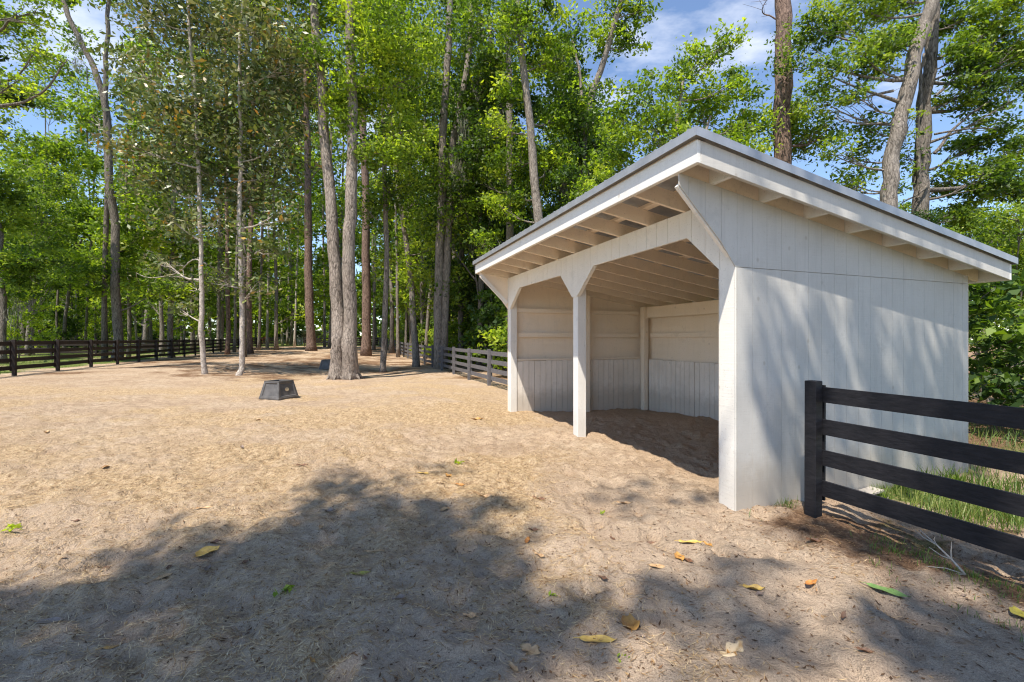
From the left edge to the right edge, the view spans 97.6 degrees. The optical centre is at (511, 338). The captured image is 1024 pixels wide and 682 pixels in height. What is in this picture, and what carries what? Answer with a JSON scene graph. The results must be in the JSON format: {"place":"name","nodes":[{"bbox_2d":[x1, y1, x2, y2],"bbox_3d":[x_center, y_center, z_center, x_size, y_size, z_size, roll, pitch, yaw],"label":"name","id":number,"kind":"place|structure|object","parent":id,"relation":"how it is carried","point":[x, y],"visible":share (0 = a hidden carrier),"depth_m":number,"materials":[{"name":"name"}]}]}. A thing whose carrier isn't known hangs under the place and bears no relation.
{"place":"outdoors","nodes":[
{"label":"outdoors","id":0,"kind":"place"},
{"bbox_2d":[0,339,1023,681],"bbox_3d":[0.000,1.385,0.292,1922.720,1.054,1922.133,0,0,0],"label":"ground","id":1,"kind":"structure","parent":0,"point":[676,451],"depth_m":3.77,"materials":[{"name":"sand"}]},
{"bbox_2d":[0,6,41,111],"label":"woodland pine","id":2,"kind":"object","parent":1,"relation":"on","point":[31,104],"visible":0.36,"depth_m":23.22,"materials":[{"name":"green plant"}]},
{"bbox_2d":[6,262,63,357],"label":"woodland sapling","id":3,"kind":"object","parent":1,"relation":"on","point":[37,326],"visible":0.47,"depth_m":29.69,"materials":[{"name":"green plant"}]},
{"bbox_2d":[0,45,70,347],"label":"slender tree","id":4,"kind":"object","parent":1,"relation":"on","point":[52,92],"visible":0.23,"depth_m":55.45,"materials":[{"name":"green plant"}]},
{"bbox_2d":[0,0,75,155],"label":"spreading oak","id":5,"kind":"object","parent":1,"relation":"on","point":[11,23],"visible":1,"depth_m":17.76,"materials":[{"name":"green plant"}]},
{"bbox_2d":[0,149,77,363],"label":"dark oak","id":6,"kind":"object","parent":1,"relation":"on","point":[8,207],"visible":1,"depth_m":25.16,"materials":[{"name":"green plant"}]},
{"bbox_2d":[0,157,85,353],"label":"woodland oak","id":7,"kind":"object","parent":1,"relation":"on","point":[60,192],"visible":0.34,"depth_m":40.43,"materials":[{"name":"green plant"}]},
{"bbox_2d":[4,186,89,355],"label":"woodland oak","id":8,"kind":"object","parent":1,"relation":"on","point":[56,232],"visible":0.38,"depth_m":36.89,"materials":[{"name":"green plant"}]},
{"bbox_2d":[23,88,86,347],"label":"slender tree","id":9,"kind":"object","parent":1,"relation":"on","point":[46,101],"visible":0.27,"depth_m":48.73,"materials":[{"name":"green plant"}]},
{"bbox_2d":[23,303,86,347],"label":"woodland shrub","id":10,"kind":"object","parent":1,"relation":"on","point":[71,324],"visible":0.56,"depth_m":44.33,"materials":[{"name":"green plant"}]},
{"bbox_2d":[0,127,114,347],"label":"feathery oak","id":11,"kind":"object","parent":1,"relation":"on","point":[59,151],"visible":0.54,"depth_m":45.84,"materials":[{"name":"green plant"}]},
{"bbox_2d":[11,187,110,347],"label":"forked sapling","id":12,"kind":"object","parent":1,"relation":"on","point":[84,215],"visible":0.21,"depth_m":44.35,"materials":[{"name":"green plant"}]},
{"bbox_2d":[36,267,93,347],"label":"woodland sapling","id":13,"kind":"object","parent":1,"relation":"on","point":[74,311],"visible":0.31,"depth_m":50.08,"materials":[{"name":"green plant"}]},
{"bbox_2d":[39,193,107,347],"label":"background oak","id":14,"kind":"object","parent":1,"relation":"on","point":[73,304],"visible":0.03,"depth_m":51.91,"materials":[{"name":"green plant"}]},
{"bbox_2d":[46,16,117,346],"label":"slender tree","id":15,"kind":"object","parent":1,"relation":"on","point":[75,79],"visible":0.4,"depth_m":54.10,"materials":[{"name":"green plant"}]},
{"bbox_2d":[53,78,122,346],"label":"slender tree","id":16,"kind":"object","parent":1,"relation":"on","point":[96,117],"visible":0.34,"depth_m":50.77,"materials":[{"name":"green plant"}]},
{"bbox_2d":[7,339,179,355],"bbox_3d":[-49.884,0.846,32.095,43.625,1.648,0.186,0,0,-20],"label":"board fence","id":17,"kind":"object","parent":1,"relation":"on","point":[95,345],"visible":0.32,"depth_m":37.29,"materials":[{"name":"brown paint"}]},
{"bbox_2d":[79,273,138,346],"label":"woodland sapling","id":18,"kind":"object","parent":1,"relation":"on","point":[96,312],"visible":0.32,"depth_m":48.26,"materials":[{"name":"green plant"}]},
{"bbox_2d":[46,0,198,358],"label":"leaning oak","id":19,"kind":"object","parent":1,"relation":"on","point":[114,256],"visible":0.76,"depth_m":28.92,"materials":[{"name":"green plant"}]},
{"bbox_2d":[0,338,256,375],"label":"board fence","id":20,"kind":"object","parent":1,"relation":"on","point":[13,359],"visible":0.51,"depth_m":21.80,"materials":[{"name":"brown paint"}]},
{"bbox_2d":[108,72,158,350],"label":"slender tree","id":21,"kind":"object","parent":1,"relation":"on","point":[135,123],"visible":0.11,"depth_m":48.09,"materials":[{"name":"green plant"}]},
{"bbox_2d":[84,121,189,356],"bbox_3d":[-29.619,-7.945,35.810,6.581,18.949,6.295,0,0,-41],"label":"shade tree","id":22,"kind":"object","parent":1,"relation":"on","point":[129,302],"visible":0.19,"depth_m":34.23,"materials":[{"name":"green plant"}]},
{"bbox_2d":[100,127,184,350],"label":"background oak","id":23,"kind":"object","parent":1,"relation":"on","point":[145,331],"visible":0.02,"depth_m":44.10,"materials":[{"name":"green plant"}]},
{"bbox_2d":[113,32,183,349],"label":"slender tree","id":24,"kind":"object","parent":1,"relation":"on","point":[135,323],"visible":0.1,"depth_m":52.50,"materials":[{"name":"green plant"}]},
{"bbox_2d":[36,0,278,373],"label":"young magnolia","id":25,"kind":"object","parent":1,"relation":"on","point":[177,125],"visible":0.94,"depth_m":18.98,"materials":[{"name":"green plant"}]},
{"bbox_2d":[114,120,210,353],"bbox_3d":[-31.010,-8.737,39.656,7.924,20.521,7.030,0,0,39],"label":"shade tree","id":26,"kind":"object","parent":1,"relation":"on","point":[159,311],"visible":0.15,"depth_m":38.88,"materials":[{"name":"green plant"}]},
{"bbox_2d":[128,144,229,357],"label":"shade tree","id":27,"kind":"object","parent":1,"relation":"on","point":[193,322],"visible":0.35,"depth_m":33.07,"materials":[{"name":"green plant"}]},
{"bbox_2d":[158,121,224,350],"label":"background oak","id":28,"kind":"object","parent":1,"relation":"on","point":[213,258],"visible":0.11,"depth_m":47.02,"materials":[{"name":"green plant"}]},
{"bbox_2d":[158,31,231,351],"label":"slender tree","id":29,"kind":"object","parent":1,"relation":"on","point":[191,300],"visible":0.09,"depth_m":46.25,"materials":[{"name":"green plant"}]},
{"bbox_2d":[179,238,220,345],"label":"woodland oak","id":30,"kind":"object","parent":1,"relation":"on","point":[214,311],"visible":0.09,"depth_m":68.56,"materials":[{"name":"green plant"}]},
{"bbox_2d":[171,25,266,350],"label":"slender tree","id":31,"kind":"object","parent":1,"relation":"on","point":[218,312],"visible":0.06,"depth_m":47.85,"materials":[{"name":"plant"}]},
{"bbox_2d":[183,42,259,350],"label":"background oak","id":32,"kind":"object","parent":1,"relation":"on","point":[222,301],"visible":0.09,"depth_m":49.91,"materials":[{"name":"green plant"}]},
{"bbox_2d":[199,1,258,354],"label":"tall pine","id":33,"kind":"object","parent":1,"relation":"on","point":[228,328],"visible":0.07,"depth_m":39.41,"materials":[{"name":"brown plant"}]},
{"bbox_2d":[208,80,269,351],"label":"slender tree","id":34,"kind":"object","parent":1,"relation":"on","point":[235,311],"visible":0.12,"depth_m":45.98,"materials":[{"name":"green plant"}]},
{"bbox_2d":[213,186,266,343],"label":"background oak","id":35,"kind":"object","parent":1,"relation":"on","point":[238,322],"visible":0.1,"depth_m":83.86,"materials":[{"name":"green plant"}]},
{"bbox_2d":[152,0,356,375],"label":"young magnolia","id":36,"kind":"object","parent":1,"relation":"on","point":[262,98],"visible":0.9,"depth_m":19.12,"materials":[{"name":"green plant"}]},
{"bbox_2d":[223,0,293,356],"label":"tall pine","id":37,"kind":"object","parent":1,"relation":"on","point":[244,225],"visible":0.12,"depth_m":33.96,"materials":[{"name":"brown plant"}]},
{"bbox_2d":[219,2,298,353],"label":"tall pine","id":38,"kind":"object","parent":1,"relation":"on","point":[249,346],"visible":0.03,"depth_m":40.06,"materials":[{"name":"brown plant"}]},
{"bbox_2d":[232,211,291,342],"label":"background oak","id":39,"kind":"object","parent":1,"relation":"on","point":[255,312],"visible":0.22,"depth_m":70.31,"materials":[{"name":"green plant"}]},
{"bbox_2d":[222,36,315,350],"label":"slender tree","id":40,"kind":"object","parent":1,"relation":"on","point":[260,307],"visible":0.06,"depth_m":49.88,"materials":[{"name":"green plant"}]},
{"bbox_2d":[236,55,303,347],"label":"slender tree","id":41,"kind":"object","parent":1,"relation":"on","point":[267,329],"visible":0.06,"depth_m":59.81,"materials":[{"name":"green plant"}]},
{"bbox_2d":[234,82,319,349],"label":"background oak","id":42,"kind":"object","parent":1,"relation":"on","point":[276,273],"visible":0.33,"depth_m":52.34,"materials":[{"name":"green plant"}]},
{"bbox_2d":[259,379,298,399],"bbox_3d":[-6.805,1.466,13.091,0.744,0.520,0.744,0,0,19],"label":"jump block","id":43,"kind":"object","parent":1,"relation":"on","point":[279,389],"depth_m":12.87,"materials":[{"name":"grey plastic"}]},
{"bbox_2d":[261,190,303,341],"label":"background oak","id":44,"kind":"object","parent":1,"relation":"on","point":[271,233],"visible":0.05,"depth_m":100.11,"materials":[{"name":"green plant"}]},
{"bbox_2d":[270,224,314,345],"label":"background oak","id":45,"kind":"object","parent":1,"relation":"on","point":[290,323],"visible":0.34,"depth_m":75.40,"materials":[{"name":"green plant"}]},
{"bbox_2d":[269,30,335,350],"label":"tall pine","id":46,"kind":"object","parent":1,"relation":"on","point":[311,345],"visible":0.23,"depth_m":41.71,"materials":[{"name":"green plant"}]},
{"bbox_2d":[283,193,329,327],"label":"background oak","id":47,"kind":"object","parent":1,"relation":"on","point":[316,320],"visible":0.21,"depth_m":92.12,"materials":[{"name":"green plant"}]},
{"bbox_2d":[272,96,342,346],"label":"slender tree","id":48,"kind":"object","parent":1,"relation":"on","point":[295,211],"visible":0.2,"depth_m":66.02,"materials":[{"name":"green plant"}]},
{"bbox_2d":[292,64,358,346],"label":"slender tree","id":49,"kind":"object","parent":1,"relation":"on","point":[324,303],"visible":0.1,"depth_m":63.93,"materials":[{"name":"green plant"}]},
{"bbox_2d":[287,43,371,347],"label":"background oak","id":50,"kind":"object","parent":1,"relation":"on","point":[318,190],"visible":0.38,"depth_m":58.25,"materials":[{"name":"green plant"}]},
{"bbox_2d":[315,212,361,339],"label":"background oak","id":51,"kind":"object","parent":1,"relation":"on","point":[358,285],"visible":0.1,"depth_m":72.93,"materials":[{"name":"green plant"}]},
{"bbox_2d":[311,111,378,265],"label":"slender tree","id":52,"kind":"object","parent":1,"relation":"on","point":[340,171],"visible":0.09,"depth_m":61.90,"materials":[{"name":"green plant"}]},
{"bbox_2d":[242,0,464,379],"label":"twin trunk oak","id":53,"kind":"object","parent":1,"relation":"on","point":[351,100],"visible":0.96,"depth_m":18.78,"materials":[{"name":"green plant"}]},
{"bbox_2d":[340,104,399,349],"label":"slender tree","id":54,"kind":"object","parent":1,"relation":"on","point":[374,289],"visible":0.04,"depth_m":52.02,"materials":[{"name":"green plant"}]},
{"bbox_2d":[355,165,399,343],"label":"background oak","id":55,"kind":"object","parent":1,"relation":"on","point":[379,311],"visible":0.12,"depth_m":80.00,"materials":[{"name":"green plant"}]},
{"bbox_2d":[337,0,420,355],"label":"tall pine","id":56,"kind":"object","parent":1,"relation":"on","point":[366,350],"visible":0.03,"depth_m":39.53,"materials":[{"name":"brown plant"}]},
{"bbox_2d":[357,40,420,352],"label":"background oak","id":57,"kind":"object","parent":1,"relation":"on","point":[391,292],"visible":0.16,"depth_m":46.87,"materials":[{"name":"green plant"}]},
{"bbox_2d":[341,0,446,371],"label":"slim oak","id":58,"kind":"object","parent":1,"relation":"on","point":[383,201],"visible":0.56,"depth_m":23.65,"materials":[{"name":"green plant"}]},
{"bbox_2d":[374,168,431,346],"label":"woodland oak","id":59,"kind":"object","parent":1,"relation":"on","point":[379,231],"visible":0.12,"depth_m":46.89,"materials":[{"name":"green plant"}]},
{"bbox_2d":[377,111,434,356],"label":"slender tree","id":60,"kind":"object","parent":1,"relation":"on","point":[396,235],"visible":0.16,"depth_m":39.90,"materials":[{"name":"green plant"}]},
{"bbox_2d":[389,202,434,321],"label":"woodland oak","id":61,"kind":"object","parent":1,"relation":"on","point":[404,274],"visible":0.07,"depth_m":45.43,"materials":[{"name":"green plant"}]},
{"bbox_2d":[363,82,468,366],"bbox_3d":[-5.941,-7.816,28.500,6.509,19.436,6.248,0,0,0],"label":"slim oak","id":62,"kind":"object","parent":1,"relation":"on","point":[410,271],"visible":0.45,"depth_m":28.06,"materials":[{"name":"green plant"}]},
{"bbox_2d":[389,11,442,352],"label":"background oak","id":63,"kind":"object","parent":1,"relation":"on","point":[422,316],"visible":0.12,"depth_m":43.93,"materials":[{"name":"green plant"}]},
{"bbox_2d":[407,165,465,292],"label":"woodland oak","id":64,"kind":"object","parent":1,"relation":"on","point":[411,226],"visible":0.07,"depth_m":37.92,"materials":[{"name":"green plant"}]},
{"bbox_2d":[412,54,461,342],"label":"slender tree","id":65,"kind":"object","parent":1,"relation":"on","point":[436,116],"visible":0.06,"depth_m":35.91,"materials":[{"name":"green plant"}]},
{"bbox_2d":[423,33,461,358],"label":"slender tree","id":66,"kind":"object","parent":1,"relation":"on","point":[427,327],"visible":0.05,"depth_m":37.79,"materials":[{"name":"green plant"}]},
{"bbox_2d":[379,338,507,385],"bbox_3d":[-9.845,0.929,40.790,0.182,2.286,62.680,0,0,-20],"label":"board fence","id":67,"kind":"object","parent":1,"relation":"on","point":[469,365],"visible":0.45,"depth_m":19.17,"materials":[{"name":"grey paint"}]},
{"bbox_2d":[430,109,484,363],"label":"mossy oak","id":68,"kind":"object","parent":1,"relation":"on","point":[454,314],"visible":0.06,"depth_m":31.62,"materials":[{"name":"green plant"}]},
{"bbox_2d":[420,22,495,365],"bbox_3d":[-3.370,-9.420,29.645,5.329,22.591,6.215,0,0,28],"label":"shade tree","id":69,"kind":"object","parent":1,"relation":"on","point":[461,312],"visible":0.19,"depth_m":28.82,"materials":[{"name":"green plant"}]},
{"bbox_2d":[389,0,535,368],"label":"mossy oak","id":70,"kind":"object","parent":1,"relation":"on","point":[444,261],"visible":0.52,"depth_m":25.72,"materials":[{"name":"green plant"}]},
{"bbox_2d":[448,305,501,365],"bbox_3d":[-2.102,-0.077,28.472,4.439,4.398,4.425,0,0,-20],"label":"woodland shrub","id":71,"kind":"object","parent":1,"relation":"on","point":[464,326],"visible":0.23,"depth_m":28.40,"materials":[{"name":"green plant"}]},
{"bbox_2d":[422,56,540,368],"bbox_3d":[-1.993,-7.016,26.617,6.585,17.983,6.444,0,0,-39],"label":"woodland oak","id":72,"kind":"object","parent":1,"relation":"on","point":[481,107],"visible":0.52,"depth_m":25.43,"materials":[{"name":"green plant"}]},
{"bbox_2d":[459,289,507,368],"bbox_3d":[-0.998,-0.475,24.251,4.226,5.203,4.308,0,0,2],"label":"woodland shrub","id":73,"kind":"object","parent":1,"relation":"on","point":[496,305],"visible":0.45,"depth_m":23.84,"materials":[{"name":"green plant"}]},
{"bbox_2d":[452,25,516,364],"bbox_3d":[-1.741,-9.414,29.111,4.875,22.597,5.990,0,0,0],"label":"shade tree","id":74,"kind":"object","parent":1,"relation":"on","point":[486,286],"visible":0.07,"depth_m":28.78,"materials":[{"name":"green plant"}]},
{"bbox_2d":[472,312,507,369],"bbox_3d":[0.380,-0.037,19.748,4.241,4.299,4.254,0,0,-17],"label":"woodland shrub","id":75,"kind":"object","parent":1,"relation":"on","point":[497,335],"visible":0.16,"depth_m":19.48,"materials":[{"name":"green plant"}]},
{"bbox_2d":[433,0,553,370],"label":"slim oak","id":76,"kind":"object","parent":1,"relation":"on","point":[490,55],"visible":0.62,"depth_m":23.90,"materials":[{"name":"green plant"}]},
{"bbox_2d":[0,385,1009,681],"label":"straw","id":77,"kind":"object","parent":1,"relation":"on","point":[320,633],"visible":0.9,"depth_m":3.19,"materials":[{"name":"plant"}]},
{"bbox_2d":[460,102,553,248],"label":"woodland oak","id":78,"kind":"object","parent":1,"relation":"on","point":[529,214],"visible":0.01,"depth_m":29.53,"materials":[{"name":"green plant"}]},
{"bbox_2d":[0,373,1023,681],"bbox_3d":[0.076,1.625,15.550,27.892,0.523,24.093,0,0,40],"label":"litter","id":79,"kind":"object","parent":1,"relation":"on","point":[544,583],"visible":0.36,"depth_m":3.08,"materials":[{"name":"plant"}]},
{"bbox_2d":[483,56,549,360],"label":"slender tree","id":80,"kind":"object","parent":1,"relation":"on","point":[515,115],"visible":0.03,"depth_m":27.34,"materials":[{"name":"green plant"}]},
{"bbox_2d":[463,0,595,257],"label":"bright oak","id":81,"kind":"object","parent":1,"relation":"on","point":[515,29],"visible":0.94,"depth_m":21.38,"materials":[{"name":"green plant"}]},
{"bbox_2d":[78,235,1023,342],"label":"distant woods","id":82,"kind":"object","parent":1,"relation":"on","point":[317,328],"depth_m":145.57,"materials":[{"name":"green plant"}]},
{"bbox_2d":[513,5,618,227],"bbox_3d":[2.720,-9.608,30.218,8.356,23.320,8.539,0,0,5],"label":"woodland oak","id":83,"kind":"object","parent":1,"relation":"on","point":[536,105],"visible":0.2,"depth_m":29.17,"materials":[{"name":"green plant"}]},
{"bbox_2d":[531,81,626,217],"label":"woodland oak","id":84,"kind":"object","parent":1,"relation":"on","point":[567,172],"visible":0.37,"depth_m":22.39,"materials":[{"name":"green plant"}]},
{"bbox_2d":[535,0,663,196],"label":"curved oak","id":85,"kind":"object","parent":1,"relation":"on","point":[634,12],"visible":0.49,"depth_m":24.12,"materials":[{"name":"green plant"}]},
{"bbox_2d":[621,613,639,630],"bbox_3d":[0.727,1.736,2.734,0.120,0.049,0.164,0,0,-24],"label":"fallen leaf","id":86,"kind":"object","parent":1,"relation":"on","point":[631,621],"visible":1,"depth_m":2.76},
{"bbox_2d":[560,17,792,202],"bbox_3d":[6.131,-4.882,16.679,8.914,13.539,5.273,0,0,0],"label":"bushy oak","id":87,"kind":"object","parent":1,"relation":"on","point":[742,131],"visible":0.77,"depth_m":16.24,"materials":[{"name":"green plant"}]},
{"bbox_2d":[719,640,742,658],"bbox_3d":[1.205,1.722,2.466,0.240,0.053,0.094,0,0,-34],"label":"fallen leaf","id":88,"kind":"object","parent":1,"relation":"on","point":[733,647],"visible":0.96,"depth_m":2.50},
{"bbox_2d":[473,125,1017,510],"bbox_3d":[2.762,0.090,8.280,5.188,3.959,7.366,0,0,-20],"label":"run in shed","id":89,"kind":"object","parent":1,"relation":"on","point":[740,293],"visible":0.81,"depth_m":5.31,"materials":[{"name":"white paint"}]},
{"bbox_2d":[744,0,855,165],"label":"tall pine","id":90,"kind":"object","parent":1,"relation":"on","point":[784,84],"visible":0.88,"depth_m":17.93,"materials":[{"name":"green plant"}]},
{"bbox_2d":[762,0,939,207],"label":"leaning oak","id":91,"kind":"object","parent":1,"relation":"on","point":[889,47],"visible":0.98,"depth_m":15.56,"materials":[{"name":"green plant"}]},
{"bbox_2d":[774,498,1023,641],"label":"grass","id":92,"kind":"structure","parent":1,"relation":"on","point":[950,565],"depth_m":3.29,"materials":[{"name":"plant"}]},
{"bbox_2d":[804,380,1023,559],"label":"board fence","id":93,"kind":"object","parent":1,"relation":"on","point":[819,458],"visible":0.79,"depth_m":3.71,"materials":[{"name":"black paint"}]},
{"bbox_2d":[910,205,958,228],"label":"woodland oak","id":94,"kind":"object","parent":1,"relation":"on","point":[932,215],"visible":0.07,"depth_m":13.14,"materials":[{"name":"green plant"}]},
{"bbox_2d":[915,530,965,574],"bbox_3d":[3.241,1.618,3.437,0.238,0.187,0.408,0,0,25],"label":"dead branch","id":95,"kind":"object","parent":1,"relation":"on","point":[950,558],"visible":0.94,"depth_m":3.38,"materials":[{"name":"grey wood"}]},
{"bbox_2d":[880,460,1023,538],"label":"grass","id":96,"kind":"structure","parent":1,"relation":"on","point":[1015,520],"depth_m":4.63,"materials":[{"name":"plant"}]},
{"bbox_2d":[884,0,1023,228],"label":"rough oak","id":97,"kind":"object","parent":1,"relation":"on","point":[977,56],"visible":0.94,"depth_m":16.58,"materials":[{"name":"green plant"}]},
{"bbox_2d":[946,200,1016,372],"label":"woodland oak","id":98,"kind":"object","parent":1,"relation":"on","point":[967,227],"visible":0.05,"depth_m":17.62,"materials":[{"name":"green plant"}]},
{"bbox_2d":[961,208,1023,348],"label":"woodland oak","id":99,"kind":"object","parent":1,"relation":"on","point":[979,229],"visible":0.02,"depth_m":14.49,"materials":[{"name":"green plant"}]},
{"bbox_2d":[965,195,1023,315],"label":"broadleaf shrub","id":100,"kind":"object","parent":1,"relation":"on","point":[1012,225],"visible":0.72,"depth_m":12.59,"materials":[{"name":"green plant"}]},
{"bbox_2d":[968,264,1023,407],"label":"woodland shrub","id":101,"kind":"object","parent":1,"relation":"on","point":[1006,378],"visible":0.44,"depth_m":8.14,"materials":[{"name":"green plant"}]},
{"bbox_2d":[968,235,1023,392],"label":"crooked sapling","id":102,"kind":"object","parent":1,"relation":"on","point":[1014,245],"visible":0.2,"depth_m":12.90,"materials":[{"name":"green plant"}]},
{"bbox_2d":[968,422,1023,450],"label":"grass","id":103,"kind":"structure","parent":1,"relation":"on","point":[1004,436],"depth_m":7.54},
{"bbox_2d":[968,297,1023,403],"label":"broadleaf shrub","id":104,"kind":"object","parent":1,"relation":"on","point":[982,341],"visible":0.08,"depth_m":12.10,"materials":[{"name":"green plant"}]},
{"bbox_2d":[968,316,1023,394],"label":"woodland shrub","id":105,"kind":"object","parent":1,"relation":"on","point":[995,351],"visible":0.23,"depth_m":9.77,"materials":[{"name":"green plant"}]},
{"bbox_2d":[0,0,1023,339],"label":"sky","id":106,"kind":"structure","parent":0,"point":[677,18],"materials":[{"name":"blue"}]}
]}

